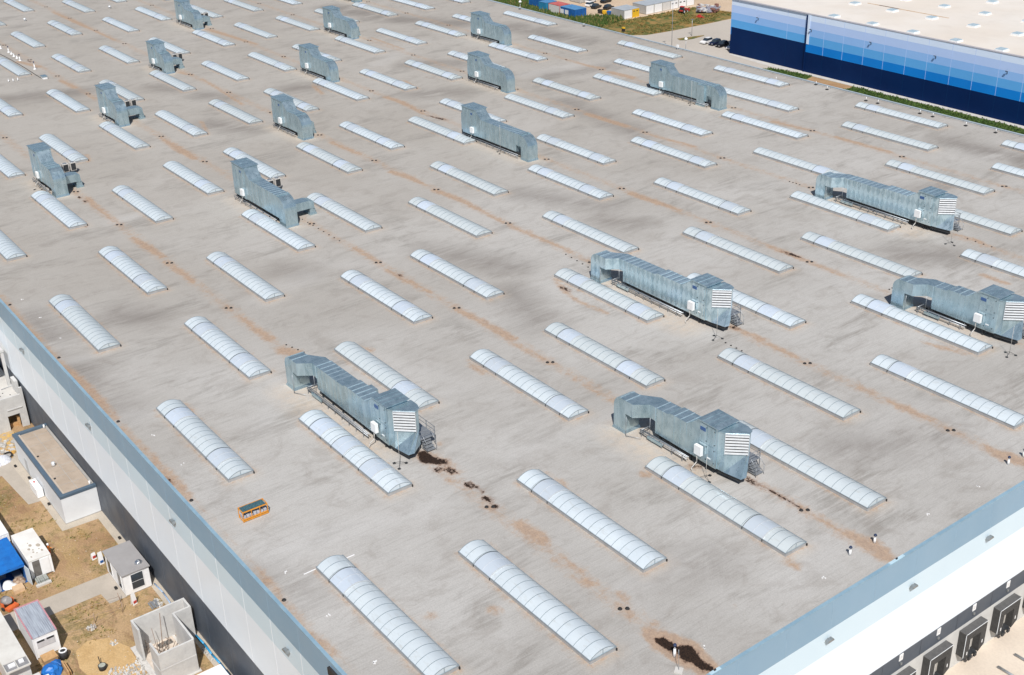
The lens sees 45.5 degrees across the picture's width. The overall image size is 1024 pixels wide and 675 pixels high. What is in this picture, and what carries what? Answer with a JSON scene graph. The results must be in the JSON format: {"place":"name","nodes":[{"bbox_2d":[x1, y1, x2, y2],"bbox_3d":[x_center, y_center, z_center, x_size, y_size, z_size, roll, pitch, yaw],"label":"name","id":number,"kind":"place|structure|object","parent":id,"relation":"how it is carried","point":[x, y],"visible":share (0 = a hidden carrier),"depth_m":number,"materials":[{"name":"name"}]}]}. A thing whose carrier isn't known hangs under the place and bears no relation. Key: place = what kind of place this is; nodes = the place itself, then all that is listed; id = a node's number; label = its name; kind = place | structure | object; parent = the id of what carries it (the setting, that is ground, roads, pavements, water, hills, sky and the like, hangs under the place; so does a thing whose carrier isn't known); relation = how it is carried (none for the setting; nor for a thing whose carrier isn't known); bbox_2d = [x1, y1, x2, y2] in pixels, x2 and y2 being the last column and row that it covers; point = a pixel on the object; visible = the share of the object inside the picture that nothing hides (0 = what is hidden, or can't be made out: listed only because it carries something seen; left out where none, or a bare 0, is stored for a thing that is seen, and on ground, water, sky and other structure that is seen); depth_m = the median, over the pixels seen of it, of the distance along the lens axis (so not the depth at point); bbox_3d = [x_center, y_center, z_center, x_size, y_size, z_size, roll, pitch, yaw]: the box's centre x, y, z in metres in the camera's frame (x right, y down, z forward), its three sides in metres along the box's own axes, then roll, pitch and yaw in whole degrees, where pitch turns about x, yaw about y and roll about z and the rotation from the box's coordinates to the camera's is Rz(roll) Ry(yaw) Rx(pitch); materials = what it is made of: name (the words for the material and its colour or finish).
{"place":"outdoors","nodes":[
{"label":"outdoors","id":0,"kind":"place"},
{"bbox_2d":[0,463,39,503],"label":"path","id":1,"kind":"structure","parent":0,"point":[10,475],"depth_m":163.18,"materials":[{"name":"beige concrete"}]},
{"bbox_2d":[3,573,126,630],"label":"pavement","id":2,"kind":"structure","parent":0,"point":[103,585],"depth_m":141.59,"materials":[{"name":"beige concrete"}]},
{"bbox_2d":[95,510,232,674],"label":"pavement","id":3,"kind":"structure","parent":0,"point":[112,530],"depth_m":142.61,"materials":[{"name":"beige concrete"}]},
{"bbox_2d":[0,21,718,674],"bbox_3d":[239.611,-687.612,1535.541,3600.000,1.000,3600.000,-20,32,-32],"label":"ground","id":4,"kind":"structure","parent":0,"point":[72,567],"depth_m":143.64,"materials":[{"name":"brown soil"}]},
{"bbox_2d":[0,346,29,433],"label":"stair core","id":5,"kind":"object","parent":4,"relation":"on","point":[12,401],"visible":1,"depth_m":175.19,"materials":[{"name":"concrete"}]},
{"bbox_2d":[0,611,31,674],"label":"long container","id":6,"kind":"object","parent":4,"relation":"on","point":[14,660],"visible":1,"depth_m":128.66,"materials":[{"name":"grey metal"}]},
{"bbox_2d":[0,537,32,591],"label":"workshop container","id":7,"kind":"object","parent":4,"relation":"on","point":[12,566],"visible":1,"depth_m":144.21,"materials":[{"name":"blue metal"}]},
{"bbox_2d":[11,528,54,579],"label":"site cabin","id":8,"kind":"object","parent":4,"relation":"on","point":[32,551],"visible":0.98,"depth_m":145.27,"materials":[{"name":"white metal"}]},
{"bbox_2d":[13,599,60,659],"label":"site cabin","id":9,"kind":"object","parent":4,"relation":"on","point":[37,628],"visible":0.98,"depth_m":132.83,"materials":[{"name":"white metal"}]},
{"bbox_2d":[10,452,97,530],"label":"annex apron","id":10,"kind":"object","parent":4,"relation":"on","point":[24,475],"visible":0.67,"depth_m":157.50,"materials":[{"name":"beige concrete"}]},
{"bbox_2d":[12,423,100,523],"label":"annex","id":11,"kind":"object","parent":10,"relation":"on","point":[51,466],"visible":0.99,"depth_m":158.60,"materials":[{"name":"concrete"}]},
{"bbox_2d":[2,495,213,674],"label":"yard rubble","id":12,"kind":"object","parent":4,"relation":"on","point":[139,663],"visible":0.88,"depth_m":130.62,"materials":[{"name":"stone"}]},
{"bbox_2d":[76,638,141,674],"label":"sandy patch","id":13,"kind":"object","parent":4,"relation":"on","point":[88,653],"visible":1,"depth_m":132.21,"materials":[{"name":"beige sand"}]},
{"bbox_2d":[102,540,151,595],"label":"guard booth","id":14,"kind":"object","parent":4,"relation":"on","point":[127,564],"visible":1,"depth_m":141.99,"materials":[{"name":"white paint"}]},
{"bbox_2d":[130,597,201,674],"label":"concrete shaft","id":15,"kind":"object","parent":4,"relation":"on","point":[180,657],"visible":0.98,"depth_m":131.75,"materials":[{"name":"grey concrete"}]},
{"bbox_2d":[729,0,1023,125],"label":"striped hall","id":16,"kind":"structure","parent":4,"relation":"on","point":[965,55],"depth_m":317.87,"materials":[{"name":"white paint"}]},
{"bbox_2d":[524,0,624,27],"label":"weed bank","id":17,"kind":"structure","parent":0,"point":[599,26],"depth_m":400.33,"materials":[{"name":"green plant"}]},
{"bbox_2d":[493,0,623,26],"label":"weeds","id":18,"kind":"object","parent":17,"relation":"on","point":[597,20],"visible":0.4,"depth_m":401.24,"materials":[{"name":"green plant"}]},
{"bbox_2d":[556,0,731,20],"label":"yard","id":19,"kind":"structure","parent":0,"point":[725,5],"depth_m":419.19,"materials":[{"name":"beige concrete"}]},
{"bbox_2d":[602,7,731,34],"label":"dry verge","id":20,"kind":"structure","parent":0,"point":[658,20],"depth_m":394.82,"materials":[{"name":"green plant"}]},
{"bbox_2d":[632,19,1023,128],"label":"road","id":21,"kind":"structure","parent":0,"point":[721,30],"depth_m":374.17,"materials":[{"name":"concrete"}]},
{"bbox_2d":[730,54,1023,127],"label":"footpath","id":22,"kind":"structure","parent":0,"point":[855,85],"depth_m":319.39,"materials":[{"name":"concrete"}]},
{"bbox_2d":[763,67,1023,133],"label":"verge","id":23,"kind":"structure","parent":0,"point":[923,106],"depth_m":302.26,"materials":[{"name":"green plant"}]},
{"bbox_2d":[944,616,1023,674],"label":"dock yard","id":24,"kind":"structure","parent":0,"point":[992,654],"depth_m":129.68,"materials":[{"name":"beige concrete"}]},
{"bbox_2d":[0,0,1023,674],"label":"warehouse","id":25,"kind":"structure","parent":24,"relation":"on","point":[930,582],"depth_m":154.37,"materials":[{"name":"grey concrete"}]},
{"bbox_2d":[0,230,26,261],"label":"skylight","id":26,"kind":"object","parent":25,"relation":"on","point":[10,250],"visible":1,"depth_m":186.51,"materials":[{"name":"white plastic"}]},
{"bbox_2d":[26,142,83,197],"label":"rooftop unit","id":27,"kind":"object","parent":25,"relation":"on","point":[52,175],"visible":0.98,"depth_m":211.35,"materials":[{"name":"metal"}]},
{"bbox_2d":[30,191,87,229],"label":"skylight","id":28,"kind":"object","parent":25,"relation":"on","point":[59,211],"visible":1,"depth_m":201.52,"materials":[{"name":"white plastic"}]},
{"bbox_2d":[39,134,88,162],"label":"skylight","id":29,"kind":"object","parent":25,"relation":"on","point":[62,148],"visible":0.99,"depth_m":231.12,"materials":[{"name":"white plastic"}]},
{"bbox_2d":[49,294,120,352],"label":"skylight","id":30,"kind":"object","parent":25,"relation":"on","point":[86,326],"visible":1,"depth_m":162.82,"materials":[{"name":"white plastic"}]},
{"bbox_2d":[94,82,144,126],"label":"rooftop unit","id":31,"kind":"object","parent":25,"relation":"on","point":[112,105],"visible":1,"depth_m":246.75,"materials":[{"name":"metal"}]},
{"bbox_2d":[98,121,150,149],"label":"skylight","id":32,"kind":"object","parent":25,"relation":"on","point":[124,136],"visible":1,"depth_m":237.42,"materials":[{"name":"white plastic"}]},
{"bbox_2d":[98,246,167,294],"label":"skylight","id":33,"kind":"object","parent":25,"relation":"on","point":[135,273],"visible":1,"depth_m":178.28,"materials":[{"name":"white plastic"}]},
{"bbox_2d":[112,185,173,223],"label":"skylight","id":34,"kind":"object","parent":25,"relation":"on","point":[150,210],"visible":1,"depth_m":202.93,"materials":[{"name":"white plastic"}]},
{"bbox_2d":[145,39,184,73],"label":"rooftop unit","id":35,"kind":"object","parent":25,"relation":"on","point":[162,58],"visible":0.98,"depth_m":282.61,"materials":[{"name":"metal"}]},
{"bbox_2d":[155,110,207,136],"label":"skylight","id":36,"kind":"object","parent":25,"relation":"on","point":[183,125],"visible":1,"depth_m":243.59,"materials":[{"name":"white plastic"}]},
{"bbox_2d":[162,161,223,195],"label":"skylight","id":37,"kind":"object","parent":25,"relation":"on","point":[194,179],"visible":1,"depth_m":214.08,"materials":[{"name":"white plastic"}]},
{"bbox_2d":[174,0,211,29],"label":"rooftop unit","id":38,"kind":"object","parent":25,"relation":"on","point":[186,13],"visible":1,"depth_m":324.20,"materials":[{"name":"metal"}]},
{"bbox_2d":[156,399,254,482],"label":"skylight","id":39,"kind":"object","parent":25,"relation":"on","point":[222,458],"visible":1,"depth_m":135.22,"materials":[{"name":"white plastic"}]},
{"bbox_2d":[184,316,271,379],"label":"skylight","id":40,"kind":"object","parent":25,"relation":"on","point":[235,355],"visible":1,"depth_m":155.24,"materials":[{"name":"white plastic"}]},
{"bbox_2d":[208,99,262,124],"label":"skylight","id":41,"kind":"object","parent":25,"relation":"on","point":[236,113],"visible":1,"depth_m":249.82,"materials":[{"name":"white plastic"}]},
{"bbox_2d":[206,251,284,301],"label":"skylight","id":42,"kind":"object","parent":25,"relation":"on","point":[249,280],"visible":1,"depth_m":175.14,"materials":[{"name":"white plastic"}]},
{"bbox_2d":[238,498,268,522],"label":"crate","id":43,"kind":"object","parent":25,"relation":"on","point":[251,510],"visible":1,"depth_m":122.78,"materials":[{"name":"orange paint"}]},
{"bbox_2d":[222,147,285,178],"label":"skylight","id":44,"kind":"object","parent":25,"relation":"on","point":[264,169],"visible":0.86,"depth_m":220.03,"materials":[{"name":"white plastic"}]},
{"bbox_2d":[230,157,316,227],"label":"rooftop unit","id":45,"kind":"object","parent":25,"relation":"on","point":[252,185],"visible":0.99,"depth_m":197.73,"materials":[{"name":"metal"}]},
{"bbox_2d":[241,209,315,251],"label":"skylight","id":46,"kind":"object","parent":25,"relation":"on","point":[285,235],"visible":1,"depth_m":190.70,"materials":[{"name":"white plastic"}]},
{"bbox_2d":[270,94,316,140],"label":"rooftop unit","id":47,"kind":"object","parent":25,"relation":"on","point":[288,115],"visible":1,"depth_m":236.67,"materials":[{"name":"metal"}]},
{"bbox_2d":[298,43,339,82],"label":"rooftop unit","id":48,"kind":"object","parent":25,"relation":"on","point":[313,60],"visible":0.97,"depth_m":273.88,"materials":[{"name":"metal"}]},
{"bbox_2d":[296,142,362,173],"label":"skylight","id":49,"kind":"object","parent":25,"relation":"on","point":[332,160],"visible":1,"depth_m":221.92,"materials":[{"name":"white plastic"}]},
{"bbox_2d":[322,5,360,38],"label":"rooftop unit","id":50,"kind":"object","parent":25,"relation":"on","point":[335,20],"visible":0.99,"depth_m":310.26,"materials":[{"name":"metal"}]},
{"bbox_2d":[306,193,382,232],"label":"skylight","id":51,"kind":"object","parent":25,"relation":"on","point":[346,214],"visible":1,"depth_m":196.81,"materials":[{"name":"white plastic"}]},
{"bbox_2d":[298,410,412,495],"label":"skylight","id":52,"kind":"object","parent":25,"relation":"on","point":[381,474],"visible":1,"depth_m":132.16,"materials":[{"name":"white plastic"}]},
{"bbox_2d":[285,352,436,457],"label":"rooftop unit","id":53,"kind":"object","parent":25,"relation":"on","point":[386,417],"visible":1,"depth_m":136.01,"materials":[{"name":"metal"}]},
{"bbox_2d":[339,121,404,150],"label":"skylight","id":54,"kind":"object","parent":25,"relation":"on","point":[372,136],"visible":1,"depth_m":233.03,"materials":[{"name":"white plastic"}]},
{"bbox_2d":[340,270,432,323],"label":"skylight","id":55,"kind":"object","parent":25,"relation":"on","point":[407,310],"visible":1,"depth_m":167.67,"materials":[{"name":"white plastic"}]},
{"bbox_2d":[334,341,439,410],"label":"skylight","id":56,"kind":"object","parent":25,"relation":"on","point":[376,369],"visible":0.95,"depth_m":148.06,"materials":[{"name":"white plastic"}]},
{"bbox_2d":[316,555,460,674],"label":"skylight","id":57,"kind":"object","parent":25,"relation":"on","point":[409,640],"visible":1,"depth_m":107.67,"materials":[{"name":"white plastic"}]},
{"bbox_2d":[408,116,476,144],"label":"skylight","id":58,"kind":"object","parent":25,"relation":"on","point":[447,133],"visible":1,"depth_m":234.76,"materials":[{"name":"white plastic"}]},
{"bbox_2d":[408,197,492,237],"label":"skylight","id":59,"kind":"object","parent":25,"relation":"on","point":[463,224],"visible":1,"depth_m":193.77,"materials":[{"name":"white plastic"}]},
{"bbox_2d":[410,249,504,299],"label":"skylight","id":60,"kind":"object","parent":25,"relation":"on","point":[461,277],"visible":1,"depth_m":173.80,"materials":[{"name":"white plastic"}]},
{"bbox_2d":[430,161,508,196],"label":"skylight","id":61,"kind":"object","parent":25,"relation":"on","point":[478,183],"visible":1,"depth_m":209.75,"materials":[{"name":"white plastic"}]},
{"bbox_2d":[470,11,511,45],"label":"rooftop unit","id":62,"kind":"object","parent":25,"relation":"on","point":[484,25],"visible":0.98,"depth_m":299.70,"materials":[{"name":"metal"}]},
{"bbox_2d":[467,51,515,92],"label":"rooftop unit","id":63,"kind":"object","parent":25,"relation":"on","point":[482,67],"visible":1,"depth_m":263.24,"materials":[{"name":"metal"}]},
{"bbox_2d":[461,102,538,161],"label":"rooftop unit","id":64,"kind":"object","parent":25,"relation":"on","point":[478,121],"visible":0.98,"depth_m":224.75,"materials":[{"name":"metal"}]},
{"bbox_2d":[469,349,588,420],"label":"skylight","id":65,"kind":"object","parent":25,"relation":"on","point":[545,395],"visible":1,"depth_m":144.54,"materials":[{"name":"white plastic"}]},
{"bbox_2d":[458,540,617,664],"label":"skylight","id":66,"kind":"object","parent":25,"relation":"on","point":[574,632],"visible":1,"depth_m":109.05,"materials":[{"name":"white plastic"}]},
{"bbox_2d":[504,93,574,118],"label":"skylight","id":67,"kind":"object","parent":25,"relation":"on","point":[541,107],"visible":1,"depth_m":247.42,"materials":[{"name":"white plastic"}]},
{"bbox_2d":[532,77,600,100],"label":"skylight","id":68,"kind":"object","parent":25,"relation":"on","point":[584,95],"visible":1,"depth_m":258.26,"materials":[{"name":"white plastic"}]},
{"bbox_2d":[528,164,613,200],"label":"skylight","id":69,"kind":"object","parent":25,"relation":"on","point":[570,183],"visible":1,"depth_m":206.76,"materials":[{"name":"white plastic"}]},
{"bbox_2d":[536,134,616,165],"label":"skylight","id":70,"kind":"object","parent":25,"relation":"on","point":[584,153],"visible":1,"depth_m":222.25,"materials":[{"name":"white plastic"}]},
{"bbox_2d":[542,211,638,253],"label":"skylight","id":71,"kind":"object","parent":25,"relation":"on","point":[618,245],"visible":1,"depth_m":186.55,"materials":[{"name":"white plastic"}]},
{"bbox_2d":[516,469,667,572],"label":"skylight","id":72,"kind":"object","parent":25,"relation":"on","point":[620,541],"visible":1,"depth_m":119.81,"materials":[{"name":"white plastic"}]},
{"bbox_2d":[544,322,665,388],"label":"skylight","id":73,"kind":"object","parent":25,"relation":"on","point":[633,371],"visible":1,"depth_m":150.68,"materials":[{"name":"white plastic"}]},
{"bbox_2d":[554,268,664,322],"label":"skylight","id":74,"kind":"object","parent":25,"relation":"on","point":[618,300],"visible":1,"depth_m":166.18,"materials":[{"name":"white plastic"}]},
{"bbox_2d":[593,73,663,96],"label":"skylight","id":75,"kind":"object","parent":25,"relation":"on","point":[626,84],"visible":1,"depth_m":260.13,"materials":[{"name":"white plastic"}]},
{"bbox_2d":[590,250,743,328],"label":"rooftop unit","id":76,"kind":"object","parent":25,"relation":"on","point":[707,298],"visible":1,"depth_m":161.62,"materials":[{"name":"metal"}]},
{"bbox_2d":[632,109,712,136],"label":"skylight","id":77,"kind":"object","parent":25,"relation":"on","point":[673,123],"visible":1,"depth_m":235.11,"materials":[{"name":"white plastic"}]},
{"bbox_2d":[630,136,716,168],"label":"skylight","id":78,"kind":"object","parent":25,"relation":"on","point":[701,162],"visible":1,"depth_m":219.27,"materials":[{"name":"white plastic"}]},
{"bbox_2d":[649,59,726,110],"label":"rooftop unit","id":79,"kind":"object","parent":25,"relation":"on","point":[666,76],"visible":1,"depth_m":249.67,"materials":[{"name":"metal"}]},
{"bbox_2d":[612,391,764,481],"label":"rooftop unit","id":80,"kind":"object","parent":25,"relation":"on","point":[718,440],"visible":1,"depth_m":128.22,"materials":[{"name":"metal"}]},
{"bbox_2d":[654,177,751,215],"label":"skylight","id":81,"kind":"object","parent":25,"relation":"on","point":[703,197],"visible":1,"depth_m":198.97,"materials":[{"name":"white plastic"}]},
{"bbox_2d":[645,456,807,556],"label":"skylight","id":82,"kind":"object","parent":25,"relation":"on","point":[778,538],"visible":1,"depth_m":121.38,"materials":[{"name":"white plastic"}]},
{"bbox_2d":[683,226,793,273],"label":"skylight","id":83,"kind":"object","parent":25,"relation":"on","point":[741,252],"visible":1,"depth_m":178.86,"materials":[{"name":"white plastic"}]},
{"bbox_2d":[687,273,806,328],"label":"skylight","id":84,"kind":"object","parent":25,"relation":"on","point":[781,317],"visible":0.76,"depth_m":160.74,"materials":[{"name":"white plastic"}]},
{"bbox_2d":[713,65,789,87],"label":"skylight","id":85,"kind":"object","parent":25,"relation":"on","point":[751,76],"visible":1,"depth_m":263.33,"materials":[{"name":"white plastic"}]},
{"bbox_2d":[724,87,798,112],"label":"skylight","id":86,"kind":"object","parent":25,"relation":"on","point":[778,105],"visible":0.94,"depth_m":246.80,"materials":[{"name":"white plastic"}]},
{"bbox_2d":[721,111,808,139],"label":"skylight","id":87,"kind":"object","parent":25,"relation":"on","point":[763,125],"visible":1,"depth_m":232.21,"materials":[{"name":"white plastic"}]},
{"bbox_2d":[717,348,860,420],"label":"skylight","id":88,"kind":"object","parent":25,"relation":"on","point":[801,390],"visible":1,"depth_m":142.97,"materials":[{"name":"white plastic"}]},
{"bbox_2d":[753,147,844,174],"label":"skylight","id":89,"kind":"object","parent":25,"relation":"on","point":[790,161],"visible":0.93,"depth_m":213.22,"materials":[{"name":"white plastic"}]},
{"bbox_2d":[736,420,886,510],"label":"skylight","id":90,"kind":"object","parent":25,"relation":"on","point":[856,493],"visible":0.86,"depth_m":126.67,"materials":[{"name":"white plastic"}]},
{"bbox_2d":[790,191,900,231],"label":"skylight","id":91,"kind":"object","parent":25,"relation":"on","point":[850,213],"visible":1,"depth_m":191.35,"materials":[{"name":"white plastic"}]},
{"bbox_2d":[801,231,922,277],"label":"skylight","id":92,"kind":"object","parent":25,"relation":"on","point":[861,256],"visible":0.96,"depth_m":176.02,"materials":[{"name":"white plastic"}]},
{"bbox_2d":[815,171,963,232],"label":"rooftop unit","id":93,"kind":"object","parent":25,"relation":"on","point":[932,207],"visible":0.98,"depth_m":188.22,"materials":[{"name":"metal"}]},
{"bbox_2d":[841,121,938,151],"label":"skylight","id":94,"kind":"object","parent":25,"relation":"on","point":[889,136],"visible":1,"depth_m":224.28,"materials":[{"name":"white plastic"}]},
{"bbox_2d":[855,102,947,129],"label":"skylight","id":95,"kind":"object","parent":25,"relation":"on","point":[910,118],"visible":1,"depth_m":235.31,"materials":[{"name":"white plastic"}]},
{"bbox_2d":[851,294,992,354],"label":"skylight","id":96,"kind":"object","parent":25,"relation":"on","point":[929,327],"visible":1,"depth_m":155.83,"materials":[{"name":"white plastic"}]},
{"bbox_2d":[885,159,994,195],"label":"skylight","id":97,"kind":"object","parent":25,"relation":"on","point":[905,167],"visible":1,"depth_m":204.04,"materials":[{"name":"white plastic"}]},
{"bbox_2d":[870,354,1023,429],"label":"skylight","id":98,"kind":"object","parent":25,"relation":"on","point":[985,407],"visible":1,"depth_m":140.49,"materials":[{"name":"white plastic"}]},
{"bbox_2d":[890,275,1023,342],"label":"rooftop unit","id":99,"kind":"object","parent":25,"relation":"on","point":[996,311],"visible":0.98,"depth_m":154.39,"materials":[{"name":"metal"}]},
{"bbox_2d":[954,209,1022,236],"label":"skylight","id":100,"kind":"object","parent":25,"relation":"on","point":[989,224],"visible":0.41,"depth_m":185.45,"materials":[{"name":"white plastic"}]},
{"bbox_2d":[960,249,1023,279],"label":"skylight","id":101,"kind":"object","parent":25,"relation":"on","point":[996,263],"visible":1,"depth_m":172.44,"materials":[{"name":"white plastic"}]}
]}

